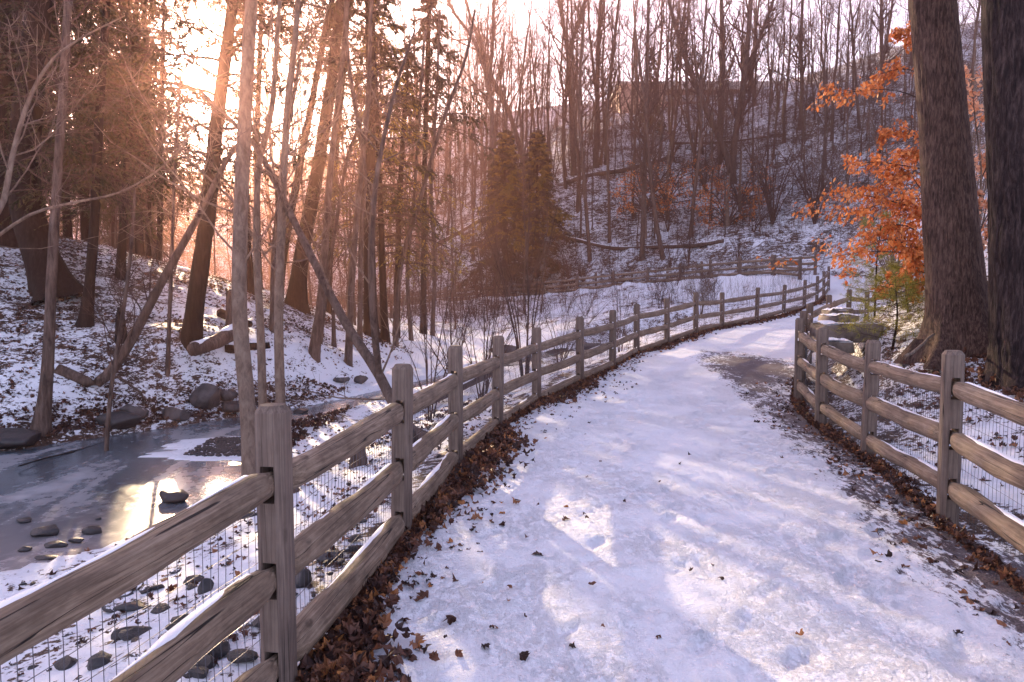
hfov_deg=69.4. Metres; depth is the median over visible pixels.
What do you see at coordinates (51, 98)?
hemlock tree
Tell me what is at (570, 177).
pole sapling
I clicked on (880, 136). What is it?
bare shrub
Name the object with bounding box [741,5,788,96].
hillside tree
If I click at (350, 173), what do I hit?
pole sapling
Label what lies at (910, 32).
pole sapling
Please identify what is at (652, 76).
pole sapling
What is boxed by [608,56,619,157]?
pole sapling
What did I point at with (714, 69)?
pole sapling
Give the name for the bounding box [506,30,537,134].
hillside tree
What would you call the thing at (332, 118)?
woodland tree
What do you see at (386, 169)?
pole sapling
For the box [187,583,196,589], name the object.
rock
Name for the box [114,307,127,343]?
tree stump
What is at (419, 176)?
woodland tree
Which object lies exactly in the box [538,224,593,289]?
bare shrub
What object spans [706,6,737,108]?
pole sapling
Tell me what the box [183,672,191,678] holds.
rock
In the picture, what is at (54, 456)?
fallen branch
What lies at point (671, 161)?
bare shrub
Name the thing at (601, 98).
pole sapling
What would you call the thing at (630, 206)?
beech sapling
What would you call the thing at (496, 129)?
hillside tree
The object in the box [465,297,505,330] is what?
bare shrub
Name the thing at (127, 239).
hemlock tree
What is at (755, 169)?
pole sapling
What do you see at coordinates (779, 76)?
hillside tree
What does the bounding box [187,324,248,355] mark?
fallen log
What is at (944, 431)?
log fence
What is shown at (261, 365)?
slender tree
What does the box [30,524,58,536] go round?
rock
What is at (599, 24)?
hillside tree
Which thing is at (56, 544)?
rock
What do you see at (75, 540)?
rock
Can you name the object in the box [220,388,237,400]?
rock
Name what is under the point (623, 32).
hillside tree
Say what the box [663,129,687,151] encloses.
bare shrub
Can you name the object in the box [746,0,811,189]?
hillside tree
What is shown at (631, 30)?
hillside tree
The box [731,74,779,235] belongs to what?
pole sapling
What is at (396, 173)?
pole sapling
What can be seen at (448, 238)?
fallen log
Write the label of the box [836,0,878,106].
hillside tree
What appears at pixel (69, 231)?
hemlock tree
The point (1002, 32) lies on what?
tree
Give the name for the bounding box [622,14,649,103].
pole sapling
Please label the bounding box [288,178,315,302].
woodland tree
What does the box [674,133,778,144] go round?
fallen log
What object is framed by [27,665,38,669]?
rock
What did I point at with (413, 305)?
bare shrub
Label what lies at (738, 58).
pole sapling
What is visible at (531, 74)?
hillside tree
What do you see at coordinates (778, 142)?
pole sapling
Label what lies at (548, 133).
hillside tree
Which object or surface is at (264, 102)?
woodland tree
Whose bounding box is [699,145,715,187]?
bare shrub
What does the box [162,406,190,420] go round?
rock
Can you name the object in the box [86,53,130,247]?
pole sapling
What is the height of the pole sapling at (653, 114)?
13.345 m
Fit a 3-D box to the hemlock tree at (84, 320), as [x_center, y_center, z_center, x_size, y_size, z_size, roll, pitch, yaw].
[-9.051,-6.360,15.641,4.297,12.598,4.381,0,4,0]
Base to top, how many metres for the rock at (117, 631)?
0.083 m
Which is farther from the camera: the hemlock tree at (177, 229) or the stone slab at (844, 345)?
the hemlock tree at (177, 229)
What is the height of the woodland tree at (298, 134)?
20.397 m
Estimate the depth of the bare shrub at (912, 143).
52.80 m
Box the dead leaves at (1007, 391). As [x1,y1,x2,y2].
[857,346,1023,431]
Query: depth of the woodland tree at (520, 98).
63.66 m
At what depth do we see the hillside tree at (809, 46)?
68.52 m
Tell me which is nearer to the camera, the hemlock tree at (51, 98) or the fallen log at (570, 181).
the hemlock tree at (51, 98)
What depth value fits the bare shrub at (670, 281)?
41.98 m
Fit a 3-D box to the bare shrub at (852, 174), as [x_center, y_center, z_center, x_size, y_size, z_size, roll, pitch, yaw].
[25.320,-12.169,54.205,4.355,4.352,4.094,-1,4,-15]
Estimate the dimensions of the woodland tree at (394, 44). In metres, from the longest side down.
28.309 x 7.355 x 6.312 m
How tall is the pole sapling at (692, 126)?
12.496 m
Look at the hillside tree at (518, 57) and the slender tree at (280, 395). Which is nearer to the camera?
the slender tree at (280, 395)
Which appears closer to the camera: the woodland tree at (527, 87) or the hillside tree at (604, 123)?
the hillside tree at (604, 123)
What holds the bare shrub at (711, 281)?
on the ground
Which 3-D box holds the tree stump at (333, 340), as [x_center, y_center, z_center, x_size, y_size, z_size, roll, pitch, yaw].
[-5.052,-0.336,20.970,0.177,1.222,0.158,1,4,11]
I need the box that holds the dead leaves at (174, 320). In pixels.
[0,235,481,446]
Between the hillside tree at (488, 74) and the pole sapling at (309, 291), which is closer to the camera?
the pole sapling at (309, 291)
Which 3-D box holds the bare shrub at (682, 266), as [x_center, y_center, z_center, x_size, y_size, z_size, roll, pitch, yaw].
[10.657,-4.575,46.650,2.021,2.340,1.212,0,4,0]
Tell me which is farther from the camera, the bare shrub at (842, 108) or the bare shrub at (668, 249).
the bare shrub at (842, 108)
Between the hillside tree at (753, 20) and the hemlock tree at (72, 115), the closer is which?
the hemlock tree at (72, 115)
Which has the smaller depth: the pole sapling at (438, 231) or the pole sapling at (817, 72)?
the pole sapling at (438, 231)
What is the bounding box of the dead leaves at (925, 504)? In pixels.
[789,377,1023,597]
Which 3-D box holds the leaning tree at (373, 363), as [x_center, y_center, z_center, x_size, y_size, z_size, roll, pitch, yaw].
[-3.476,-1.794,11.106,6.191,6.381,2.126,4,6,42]
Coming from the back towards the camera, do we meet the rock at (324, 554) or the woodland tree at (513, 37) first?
the woodland tree at (513, 37)
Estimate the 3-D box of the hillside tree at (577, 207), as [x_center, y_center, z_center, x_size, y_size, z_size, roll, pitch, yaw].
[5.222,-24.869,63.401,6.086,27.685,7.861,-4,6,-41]
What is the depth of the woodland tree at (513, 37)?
105.59 m
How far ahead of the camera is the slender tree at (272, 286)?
18.94 m
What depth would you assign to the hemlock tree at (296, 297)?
23.33 m
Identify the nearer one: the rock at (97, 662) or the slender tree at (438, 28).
the rock at (97, 662)
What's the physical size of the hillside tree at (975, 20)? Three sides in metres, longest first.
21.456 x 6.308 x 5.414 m
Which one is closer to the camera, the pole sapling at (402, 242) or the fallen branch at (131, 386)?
the fallen branch at (131, 386)
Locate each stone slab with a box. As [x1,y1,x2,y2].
[810,320,883,342]
[817,313,859,322]
[821,307,848,313]
[823,337,854,352]
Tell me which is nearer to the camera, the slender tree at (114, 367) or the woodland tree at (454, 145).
the slender tree at (114, 367)
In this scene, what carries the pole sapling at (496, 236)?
on the ground
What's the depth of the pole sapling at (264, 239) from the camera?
50.43 m
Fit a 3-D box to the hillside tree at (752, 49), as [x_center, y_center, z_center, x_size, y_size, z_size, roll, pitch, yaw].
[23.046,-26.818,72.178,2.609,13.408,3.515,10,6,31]
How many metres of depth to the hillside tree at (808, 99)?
59.44 m
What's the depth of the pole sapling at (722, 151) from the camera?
55.20 m
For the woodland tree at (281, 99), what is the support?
on the ground
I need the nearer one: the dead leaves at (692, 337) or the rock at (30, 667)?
the rock at (30, 667)
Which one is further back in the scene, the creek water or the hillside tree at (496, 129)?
the hillside tree at (496, 129)
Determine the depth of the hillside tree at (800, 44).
69.08 m
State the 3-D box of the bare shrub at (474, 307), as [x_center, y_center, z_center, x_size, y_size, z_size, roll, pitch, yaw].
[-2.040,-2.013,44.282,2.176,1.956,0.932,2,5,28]
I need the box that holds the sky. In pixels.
[48,0,980,172]
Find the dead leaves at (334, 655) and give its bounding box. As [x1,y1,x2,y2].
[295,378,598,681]
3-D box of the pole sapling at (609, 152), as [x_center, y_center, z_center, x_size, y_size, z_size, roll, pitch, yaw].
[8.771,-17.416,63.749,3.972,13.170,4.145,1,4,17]
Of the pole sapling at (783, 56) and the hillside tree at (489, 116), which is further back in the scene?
the hillside tree at (489, 116)
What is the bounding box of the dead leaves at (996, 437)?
[827,243,1023,503]
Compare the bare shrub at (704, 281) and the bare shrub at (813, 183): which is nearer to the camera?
the bare shrub at (704, 281)
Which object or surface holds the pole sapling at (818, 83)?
on the ground
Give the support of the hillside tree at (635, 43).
on the ground
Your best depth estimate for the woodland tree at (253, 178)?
65.24 m
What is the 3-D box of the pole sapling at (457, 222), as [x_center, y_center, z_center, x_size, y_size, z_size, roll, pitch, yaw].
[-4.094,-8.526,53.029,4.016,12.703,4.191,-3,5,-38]
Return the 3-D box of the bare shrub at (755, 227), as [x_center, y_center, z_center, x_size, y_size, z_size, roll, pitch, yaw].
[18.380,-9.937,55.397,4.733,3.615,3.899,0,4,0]
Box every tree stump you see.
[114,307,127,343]
[225,289,231,326]
[331,310,336,347]
[349,447,366,468]
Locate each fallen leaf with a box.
[417,590,428,598]
[444,615,456,624]
[471,511,482,519]
[481,643,489,648]
[519,651,530,660]
[795,628,803,635]
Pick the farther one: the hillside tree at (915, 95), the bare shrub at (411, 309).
the hillside tree at (915, 95)
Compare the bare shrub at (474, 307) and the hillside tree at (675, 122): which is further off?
the hillside tree at (675, 122)
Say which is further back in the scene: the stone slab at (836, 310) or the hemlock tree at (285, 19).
the hemlock tree at (285, 19)
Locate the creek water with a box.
[0,348,575,571]
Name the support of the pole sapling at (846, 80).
on the ground
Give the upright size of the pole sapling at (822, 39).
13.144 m
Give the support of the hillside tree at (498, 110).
on the ground
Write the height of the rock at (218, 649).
0.072 m
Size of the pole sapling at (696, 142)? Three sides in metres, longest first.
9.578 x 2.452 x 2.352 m
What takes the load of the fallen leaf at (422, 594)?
on the path
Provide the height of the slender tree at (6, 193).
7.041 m
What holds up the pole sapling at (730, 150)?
on the ground
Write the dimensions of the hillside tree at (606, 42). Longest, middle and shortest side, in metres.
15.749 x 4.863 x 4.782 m
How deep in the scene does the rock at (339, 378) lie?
18.68 m
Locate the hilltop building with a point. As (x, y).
(629, 90)
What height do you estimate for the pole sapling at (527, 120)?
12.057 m
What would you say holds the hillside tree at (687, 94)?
on the ground
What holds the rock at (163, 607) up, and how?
on the ground
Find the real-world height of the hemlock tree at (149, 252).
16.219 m
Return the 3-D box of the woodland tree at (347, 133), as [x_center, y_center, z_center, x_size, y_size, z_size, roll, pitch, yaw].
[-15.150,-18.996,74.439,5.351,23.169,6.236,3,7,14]
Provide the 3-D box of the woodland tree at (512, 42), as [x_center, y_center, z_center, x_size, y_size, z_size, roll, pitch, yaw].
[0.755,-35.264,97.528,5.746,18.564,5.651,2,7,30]
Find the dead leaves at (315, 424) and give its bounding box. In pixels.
[0,375,349,445]
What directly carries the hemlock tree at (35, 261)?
on the ground
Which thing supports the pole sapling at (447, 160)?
on the ground
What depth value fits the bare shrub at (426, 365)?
12.96 m
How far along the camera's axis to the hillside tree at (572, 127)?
69.42 m
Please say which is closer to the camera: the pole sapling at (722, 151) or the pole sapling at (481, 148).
the pole sapling at (722, 151)
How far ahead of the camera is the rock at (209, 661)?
3.47 m
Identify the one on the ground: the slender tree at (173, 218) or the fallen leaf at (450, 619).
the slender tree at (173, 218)
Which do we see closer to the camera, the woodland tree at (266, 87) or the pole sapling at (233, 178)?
the pole sapling at (233, 178)
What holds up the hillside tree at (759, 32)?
on the ground
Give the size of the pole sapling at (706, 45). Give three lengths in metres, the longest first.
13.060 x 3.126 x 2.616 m
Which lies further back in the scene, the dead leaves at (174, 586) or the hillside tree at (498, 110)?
the hillside tree at (498, 110)
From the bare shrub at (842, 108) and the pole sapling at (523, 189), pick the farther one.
the bare shrub at (842, 108)
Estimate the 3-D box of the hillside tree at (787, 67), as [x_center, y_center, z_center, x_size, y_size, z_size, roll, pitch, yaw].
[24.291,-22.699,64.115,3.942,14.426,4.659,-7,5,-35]
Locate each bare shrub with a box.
[222,380,269,420]
[378,183,508,420]
[378,254,503,374]
[400,283,419,320]
[400,283,429,325]
[410,274,436,317]
[442,251,542,397]
[462,294,496,319]
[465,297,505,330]
[466,145,568,375]
[475,306,522,333]
[487,269,515,315]
[496,298,550,329]
[503,288,536,319]
[536,266,617,361]
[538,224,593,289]
[552,272,572,303]
[554,274,583,311]
[555,236,582,291]
[564,235,606,281]
[564,277,612,315]
[566,154,598,193]
[594,248,632,279]
[601,169,636,213]
[607,268,645,351]
[641,270,667,308]
[644,267,674,298]
[648,256,693,303]
[655,183,687,231]
[656,233,687,267]
[662,138,682,177]
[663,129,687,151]
[664,209,705,265]
[668,250,693,285]
[669,126,684,150]
[677,249,697,279]
[679,251,722,314]
[687,266,724,299]
[695,264,713,296]
[697,272,718,305]
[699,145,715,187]
[708,135,728,172]
[721,189,790,231]
[722,98,837,223]
[725,219,774,257]
[737,130,771,160]
[767,109,876,223]
[785,154,843,204]
[792,80,811,107]
[816,143,874,201]
[829,84,851,120]
[854,80,900,137]
[866,112,901,153]
[869,149,893,185]
[897,111,918,171]
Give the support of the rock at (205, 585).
on the ground
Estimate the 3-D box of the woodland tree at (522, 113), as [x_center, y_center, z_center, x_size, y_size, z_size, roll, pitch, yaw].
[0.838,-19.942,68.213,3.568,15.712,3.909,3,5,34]
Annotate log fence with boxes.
[0,266,829,681]
[312,252,817,304]
[312,254,801,306]
[794,289,1023,561]
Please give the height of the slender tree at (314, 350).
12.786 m
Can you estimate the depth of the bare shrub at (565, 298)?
42.91 m
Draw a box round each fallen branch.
[18,442,102,466]
[115,375,142,393]
[904,333,934,356]
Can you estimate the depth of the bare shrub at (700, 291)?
32.81 m
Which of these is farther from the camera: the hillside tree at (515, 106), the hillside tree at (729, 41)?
the hillside tree at (729, 41)
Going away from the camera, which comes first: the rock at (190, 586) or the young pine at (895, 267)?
the rock at (190, 586)
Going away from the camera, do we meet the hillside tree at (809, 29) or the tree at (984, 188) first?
the tree at (984, 188)
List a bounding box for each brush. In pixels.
[46,125,553,320]
[427,251,813,337]
[446,209,985,397]
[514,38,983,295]
[828,224,1010,412]
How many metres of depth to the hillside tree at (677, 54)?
86.35 m
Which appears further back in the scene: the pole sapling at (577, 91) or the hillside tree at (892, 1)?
the hillside tree at (892, 1)
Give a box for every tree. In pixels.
[0,0,125,248]
[0,0,143,436]
[0,0,189,213]
[0,0,199,303]
[0,0,199,327]
[0,54,257,280]
[19,0,124,238]
[19,14,76,128]
[20,12,117,182]
[20,38,85,169]
[41,0,205,279]
[42,1,184,240]
[44,170,78,235]
[49,0,201,254]
[54,103,268,394]
[60,41,118,244]
[61,0,174,250]
[61,8,189,250]
[65,0,350,475]
[77,0,232,260]
[78,166,177,450]
[80,0,241,256]
[94,0,318,350]
[99,116,176,251]
[100,119,193,266]
[101,22,230,267]
[144,42,203,376]
[145,0,437,438]
[151,0,355,405]
[167,0,354,288]
[192,4,296,294]
[210,0,384,403]
[210,0,404,285]
[224,122,270,222]
[225,92,280,283]
[241,8,294,168]
[248,0,367,362]
[248,41,320,332]
[251,63,303,270]
[252,0,353,313]
[254,0,427,313]
[254,37,281,184]
[260,117,299,277]
[265,57,297,164]
[269,126,310,268]
[276,73,306,203]
[277,7,308,181]
[281,33,315,173]
[288,0,436,341]
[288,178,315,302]
[292,0,484,342]
[303,57,345,181]
[304,0,411,366]
[304,76,387,343]
[312,0,410,349]
[322,25,362,200]
[338,34,461,337]
[343,31,378,180]
[355,5,414,250]
[377,4,403,151]
[379,7,397,177]
[379,10,458,340]
[380,0,497,333]
[384,0,502,347]
[386,117,411,278]
[387,0,442,241]
[388,8,419,228]
[398,0,463,262]
[401,33,449,215]
[410,0,481,335]
[411,0,448,208]
[428,100,453,252]
[429,6,475,235]
[431,0,472,203]
[435,0,522,284]
[439,86,482,253]
[440,50,474,206]
[440,78,481,217]
[440,90,488,238]
[441,13,472,181]
[442,0,485,164]
[443,9,473,143]
[445,1,509,260]
[445,53,472,186]
[448,127,549,296]
[451,20,499,166]
[453,0,536,179]
[455,26,494,178]
[456,41,502,208]
[458,9,496,184]
[459,0,484,153]
[463,60,510,192]
[464,0,512,188]
[465,0,544,184]
[472,88,510,187]
[474,43,520,223]
[478,29,501,169]
[479,27,519,182]
[485,0,563,250]
[485,49,533,171]
[487,128,577,277]
[489,0,520,125]
[490,15,527,169]
[495,0,533,178]
[497,0,544,141]
[497,38,525,104]
[500,0,530,89]
[501,1,521,133]
[501,36,536,204]
[503,0,555,157]
[505,0,552,157]
[505,0,567,129]
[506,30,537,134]
[507,18,548,160]
[517,33,538,150]
[518,1,541,130]
[521,0,609,177]
[522,0,574,149]
[522,62,596,249]
[524,5,553,129]
[529,0,621,212]
[529,20,572,209]
[532,0,600,175]
[533,0,597,188]
[533,64,561,151]
[538,34,553,116]
[540,0,622,261]
[552,0,632,149]
[557,11,596,147]
[560,68,604,238]
[562,0,601,112]
[574,17,590,134]
[576,0,637,164]
[578,0,636,167]
[578,0,639,242]
[585,0,614,77]
[587,1,625,139]
[595,0,632,164]
[596,0,675,260]
[606,0,644,114]
[608,0,681,218]
[612,0,701,260]
[613,0,646,93]
[614,0,654,101]
[616,49,654,177]
[620,0,652,126]
[621,0,642,114]
[634,49,667,134]
[638,0,700,192]
[639,0,748,236]
[641,8,674,96]
[643,21,674,152]
[644,0,680,112]
[646,0,693,133]
[652,0,699,161]
[652,0,704,106]
[657,0,718,170]
[659,0,703,105]
[659,0,737,183]
[662,0,716,192]
[673,0,716,154]
[682,0,736,166]
[684,0,751,160]
[699,0,736,128]
[699,9,726,117]
[700,11,737,220]
[705,0,785,184]
[723,0,779,105]
[724,3,740,99]
[729,0,765,64]
[730,0,781,173]
[735,2,769,131]
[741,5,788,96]
[742,0,802,159]
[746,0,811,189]
[752,0,823,143]
[753,0,765,98]
[763,0,819,129]
[766,0,822,158]
[775,0,856,195]
[786,43,839,188]
[787,0,832,119]
[788,3,809,117]
[793,0,835,86]
[800,0,860,166]
[803,0,818,81]
[804,0,844,75]
[815,0,871,140]
[819,0,887,204]
[828,0,888,128]
[832,0,862,123]
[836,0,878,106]
[841,4,887,140]
[861,0,903,127]
[861,1,987,232]
[863,0,909,99]
[871,0,906,43]
[887,0,893,52]
[893,0,988,369]
[902,2,915,142]
[908,1,972,60]
[957,0,979,30]
[960,0,980,42]
[960,0,980,81]
[981,0,1023,394]
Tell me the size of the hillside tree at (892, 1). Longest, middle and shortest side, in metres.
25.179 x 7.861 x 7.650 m
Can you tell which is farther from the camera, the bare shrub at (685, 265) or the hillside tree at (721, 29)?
the hillside tree at (721, 29)
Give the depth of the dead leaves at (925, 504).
5.98 m
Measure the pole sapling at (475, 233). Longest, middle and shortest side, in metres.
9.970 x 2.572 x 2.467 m
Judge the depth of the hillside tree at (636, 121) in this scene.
61.77 m
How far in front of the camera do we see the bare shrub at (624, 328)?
23.80 m
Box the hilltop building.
[610,81,774,113]
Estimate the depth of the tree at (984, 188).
16.65 m
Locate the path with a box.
[297,274,1023,681]
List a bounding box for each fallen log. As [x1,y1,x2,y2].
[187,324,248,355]
[216,308,252,327]
[225,342,269,353]
[413,373,491,414]
[436,223,471,246]
[561,235,723,250]
[567,155,669,184]
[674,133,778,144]
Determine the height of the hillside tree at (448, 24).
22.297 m
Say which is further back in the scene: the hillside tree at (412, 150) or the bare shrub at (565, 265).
the hillside tree at (412, 150)
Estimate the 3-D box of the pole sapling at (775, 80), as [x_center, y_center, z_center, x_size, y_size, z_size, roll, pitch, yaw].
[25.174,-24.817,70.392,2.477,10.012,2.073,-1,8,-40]
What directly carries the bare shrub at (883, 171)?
on the ground
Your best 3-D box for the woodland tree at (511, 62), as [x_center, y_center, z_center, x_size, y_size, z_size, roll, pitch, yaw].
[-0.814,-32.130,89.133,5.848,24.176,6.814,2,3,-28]
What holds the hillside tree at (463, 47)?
on the ground
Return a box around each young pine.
[826,268,924,349]
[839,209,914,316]
[862,259,924,311]
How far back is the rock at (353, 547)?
4.88 m
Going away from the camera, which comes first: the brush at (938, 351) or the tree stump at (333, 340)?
the brush at (938, 351)
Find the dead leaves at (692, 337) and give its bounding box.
[546,294,834,403]
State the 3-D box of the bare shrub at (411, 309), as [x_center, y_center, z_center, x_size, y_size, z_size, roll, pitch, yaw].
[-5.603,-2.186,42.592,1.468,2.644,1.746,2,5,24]
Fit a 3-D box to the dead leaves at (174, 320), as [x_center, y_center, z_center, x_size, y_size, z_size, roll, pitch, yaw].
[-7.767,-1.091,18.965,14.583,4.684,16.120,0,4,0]
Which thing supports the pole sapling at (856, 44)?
on the ground
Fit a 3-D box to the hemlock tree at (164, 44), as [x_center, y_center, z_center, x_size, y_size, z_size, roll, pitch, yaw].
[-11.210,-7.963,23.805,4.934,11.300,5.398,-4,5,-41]
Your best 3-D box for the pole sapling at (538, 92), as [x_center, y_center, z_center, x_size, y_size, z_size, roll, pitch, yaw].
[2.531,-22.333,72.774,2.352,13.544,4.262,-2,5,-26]
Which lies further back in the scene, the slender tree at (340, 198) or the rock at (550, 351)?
the rock at (550, 351)
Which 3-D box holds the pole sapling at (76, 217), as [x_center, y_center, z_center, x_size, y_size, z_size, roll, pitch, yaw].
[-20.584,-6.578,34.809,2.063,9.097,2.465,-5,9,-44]
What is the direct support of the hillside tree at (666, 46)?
on the ground
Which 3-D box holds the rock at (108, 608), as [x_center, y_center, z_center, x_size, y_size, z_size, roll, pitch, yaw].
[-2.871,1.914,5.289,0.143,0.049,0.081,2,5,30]
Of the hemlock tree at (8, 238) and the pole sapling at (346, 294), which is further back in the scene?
the pole sapling at (346, 294)
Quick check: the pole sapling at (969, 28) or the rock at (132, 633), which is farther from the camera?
the pole sapling at (969, 28)
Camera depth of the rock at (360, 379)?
19.11 m
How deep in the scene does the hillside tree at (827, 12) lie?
77.67 m
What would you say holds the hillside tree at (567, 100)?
on the ground
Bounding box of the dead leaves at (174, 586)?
[5,394,510,681]
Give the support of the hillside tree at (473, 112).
on the ground
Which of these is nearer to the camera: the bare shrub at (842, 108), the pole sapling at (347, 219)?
the pole sapling at (347, 219)
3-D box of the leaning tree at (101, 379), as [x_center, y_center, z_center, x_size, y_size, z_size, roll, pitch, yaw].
[-6.581,-1.773,14.007,3.966,5.682,1.793,-2,4,-22]
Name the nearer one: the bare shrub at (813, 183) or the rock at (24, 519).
the rock at (24, 519)
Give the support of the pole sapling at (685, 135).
on the ground
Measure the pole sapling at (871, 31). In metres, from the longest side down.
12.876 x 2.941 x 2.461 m
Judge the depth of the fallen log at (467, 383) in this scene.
17.71 m
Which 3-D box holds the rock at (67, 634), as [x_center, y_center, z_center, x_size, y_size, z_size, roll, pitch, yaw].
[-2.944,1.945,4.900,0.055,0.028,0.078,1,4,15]
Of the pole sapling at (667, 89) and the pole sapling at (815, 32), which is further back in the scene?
the pole sapling at (815, 32)
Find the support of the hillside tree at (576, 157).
on the ground
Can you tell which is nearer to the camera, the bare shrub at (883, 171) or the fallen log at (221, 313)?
the fallen log at (221, 313)
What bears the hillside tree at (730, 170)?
on the ground
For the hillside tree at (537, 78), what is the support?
on the ground
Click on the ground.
(790, 239)
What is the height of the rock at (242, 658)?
0.062 m
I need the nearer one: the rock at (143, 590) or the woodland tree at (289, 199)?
the rock at (143, 590)
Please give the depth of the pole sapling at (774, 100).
66.83 m
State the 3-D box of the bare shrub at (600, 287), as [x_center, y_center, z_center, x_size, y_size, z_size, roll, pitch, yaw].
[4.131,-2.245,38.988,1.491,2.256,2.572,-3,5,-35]
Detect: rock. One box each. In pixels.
[0,428,40,449]
[16,517,31,522]
[17,546,31,551]
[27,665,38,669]
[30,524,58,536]
[35,555,57,559]
[44,541,67,547]
[53,655,76,670]
[63,631,72,636]
[68,538,83,542]
[81,525,101,534]
[87,650,111,660]
[87,656,110,670]
[95,411,140,429]
[102,604,116,612]
[111,626,136,639]
[113,600,145,611]
[117,590,133,598]
[117,626,151,640]
[119,403,148,419]
[130,651,141,656]
[139,583,154,593]
[150,584,164,589]
[150,603,169,613]
[159,489,188,502]
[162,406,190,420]
[165,622,177,629]
[169,566,181,573]
[170,614,188,622]
[183,575,203,584]
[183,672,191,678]
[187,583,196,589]
[188,666,208,678]
[189,383,220,409]
[197,578,213,594]
[198,654,216,668]
[206,641,229,659]
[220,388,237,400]
[221,401,239,412]
[226,648,258,662]
[239,512,256,519]
[252,615,259,627]
[293,408,307,413]
[295,569,311,587]
[317,550,343,561]
[333,375,349,382]
[336,558,344,563]
[348,534,361,542]
[348,545,357,550]
[354,375,367,383]
[490,344,515,352]
[545,347,575,352]
[584,343,601,349]
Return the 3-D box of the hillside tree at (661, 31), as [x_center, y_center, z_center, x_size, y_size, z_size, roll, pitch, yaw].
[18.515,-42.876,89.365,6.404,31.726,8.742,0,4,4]
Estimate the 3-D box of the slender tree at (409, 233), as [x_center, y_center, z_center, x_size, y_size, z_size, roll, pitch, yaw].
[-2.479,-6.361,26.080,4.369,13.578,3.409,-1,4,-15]
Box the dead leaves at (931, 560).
[746,377,1023,645]
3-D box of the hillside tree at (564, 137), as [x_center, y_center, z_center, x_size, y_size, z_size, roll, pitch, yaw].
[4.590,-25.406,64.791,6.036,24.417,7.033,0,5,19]
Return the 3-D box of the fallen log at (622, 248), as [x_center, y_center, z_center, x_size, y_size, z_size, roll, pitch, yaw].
[9.936,-7.992,59.046,14.051,1.565,0.367,3,5,33]
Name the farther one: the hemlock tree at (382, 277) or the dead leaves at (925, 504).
the hemlock tree at (382, 277)
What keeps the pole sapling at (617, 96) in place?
on the ground
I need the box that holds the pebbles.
[183,433,303,456]
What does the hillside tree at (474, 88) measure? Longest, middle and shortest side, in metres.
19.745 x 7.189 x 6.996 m
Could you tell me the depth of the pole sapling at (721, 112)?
63.24 m
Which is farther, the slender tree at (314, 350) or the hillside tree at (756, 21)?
the hillside tree at (756, 21)
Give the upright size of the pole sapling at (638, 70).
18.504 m
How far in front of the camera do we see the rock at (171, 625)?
4.36 m
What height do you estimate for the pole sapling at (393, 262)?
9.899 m
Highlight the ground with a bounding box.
[0,21,1023,681]
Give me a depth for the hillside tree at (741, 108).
64.98 m
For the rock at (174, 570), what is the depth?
5.97 m
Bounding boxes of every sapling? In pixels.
[46,0,192,258]
[63,78,116,243]
[71,115,78,239]
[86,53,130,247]
[183,54,235,275]
[183,137,230,252]
[210,175,231,280]
[215,135,233,278]
[221,169,274,278]
[223,124,265,262]
[224,171,253,252]
[260,10,345,303]
[291,60,346,276]
[300,107,392,286]
[312,90,382,325]
[322,60,380,271]
[324,5,418,321]
[326,154,357,307]
[336,40,396,312]
[345,0,416,328]
[357,71,419,317]
[382,180,419,296]
[383,140,416,266]
[391,169,416,316]
[393,156,442,292]
[403,87,456,310]
[413,141,459,305]
[418,92,483,327]
[419,135,481,305]
[437,143,471,323]
[448,68,487,202]
[453,162,495,319]
[456,92,504,288]
[465,78,496,204]
[467,70,498,198]
[469,146,512,304]
[483,185,514,316]
[511,84,523,146]
[511,128,553,311]
[518,88,540,162]
[519,88,538,208]
[525,47,547,131]
[527,164,566,312]
[529,24,566,182]
[530,47,577,173]
[532,72,553,169]
[540,28,567,160]
[559,33,593,148]
[559,131,587,255]
[561,1,582,167]
[568,68,602,182]
[574,72,618,229]
[577,49,590,124]
[582,31,604,136]
[583,95,601,201]
[587,46,615,149]
[591,68,629,212]
[598,8,642,178]
[599,12,627,116]
[601,64,638,190]
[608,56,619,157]
[610,165,682,238]
[615,17,633,130]
[621,1,662,153]
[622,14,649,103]
[622,86,679,237]
[622,143,709,218]
[625,98,663,249]
[631,40,663,144]
[636,77,661,156]
[647,136,669,244]
[661,0,697,130]
[663,16,682,142]
[666,11,730,168]
[675,62,706,185]
[677,90,693,193]
[685,89,699,168]
[685,95,707,196]
[692,115,728,235]
[692,173,764,228]
[695,2,720,139]
[696,1,736,136]
[699,74,748,210]
[700,4,715,94]
[703,52,737,196]
[703,151,776,210]
[705,91,757,236]
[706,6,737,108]
[722,28,767,170]
[724,68,739,152]
[725,123,743,212]
[729,6,773,137]
[730,7,764,103]
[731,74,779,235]
[737,72,782,206]
[747,124,767,223]
[751,23,769,117]
[756,20,924,303]
[759,58,784,156]
[759,79,797,188]
[761,2,806,123]
[765,21,782,90]
[765,29,788,127]
[778,1,805,112]
[782,70,982,291]
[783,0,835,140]
[787,102,817,195]
[794,98,812,165]
[801,0,837,151]
[803,1,844,69]
[805,0,830,80]
[808,40,825,100]
[809,20,864,200]
[810,17,856,107]
[811,55,842,153]
[814,32,849,159]
[827,2,835,66]
[835,1,856,58]
[836,0,894,155]
[836,22,872,140]
[840,0,878,78]
[844,1,890,186]
[853,0,872,63]
[855,1,868,80]
[856,75,885,184]
[864,0,878,64]
[864,0,887,64]
[876,39,910,155]
[876,48,902,158]
[878,0,913,117]
[889,0,909,95]
[892,0,911,72]
[900,0,982,92]
[905,10,914,130]
[958,1,980,52]
[964,65,987,249]

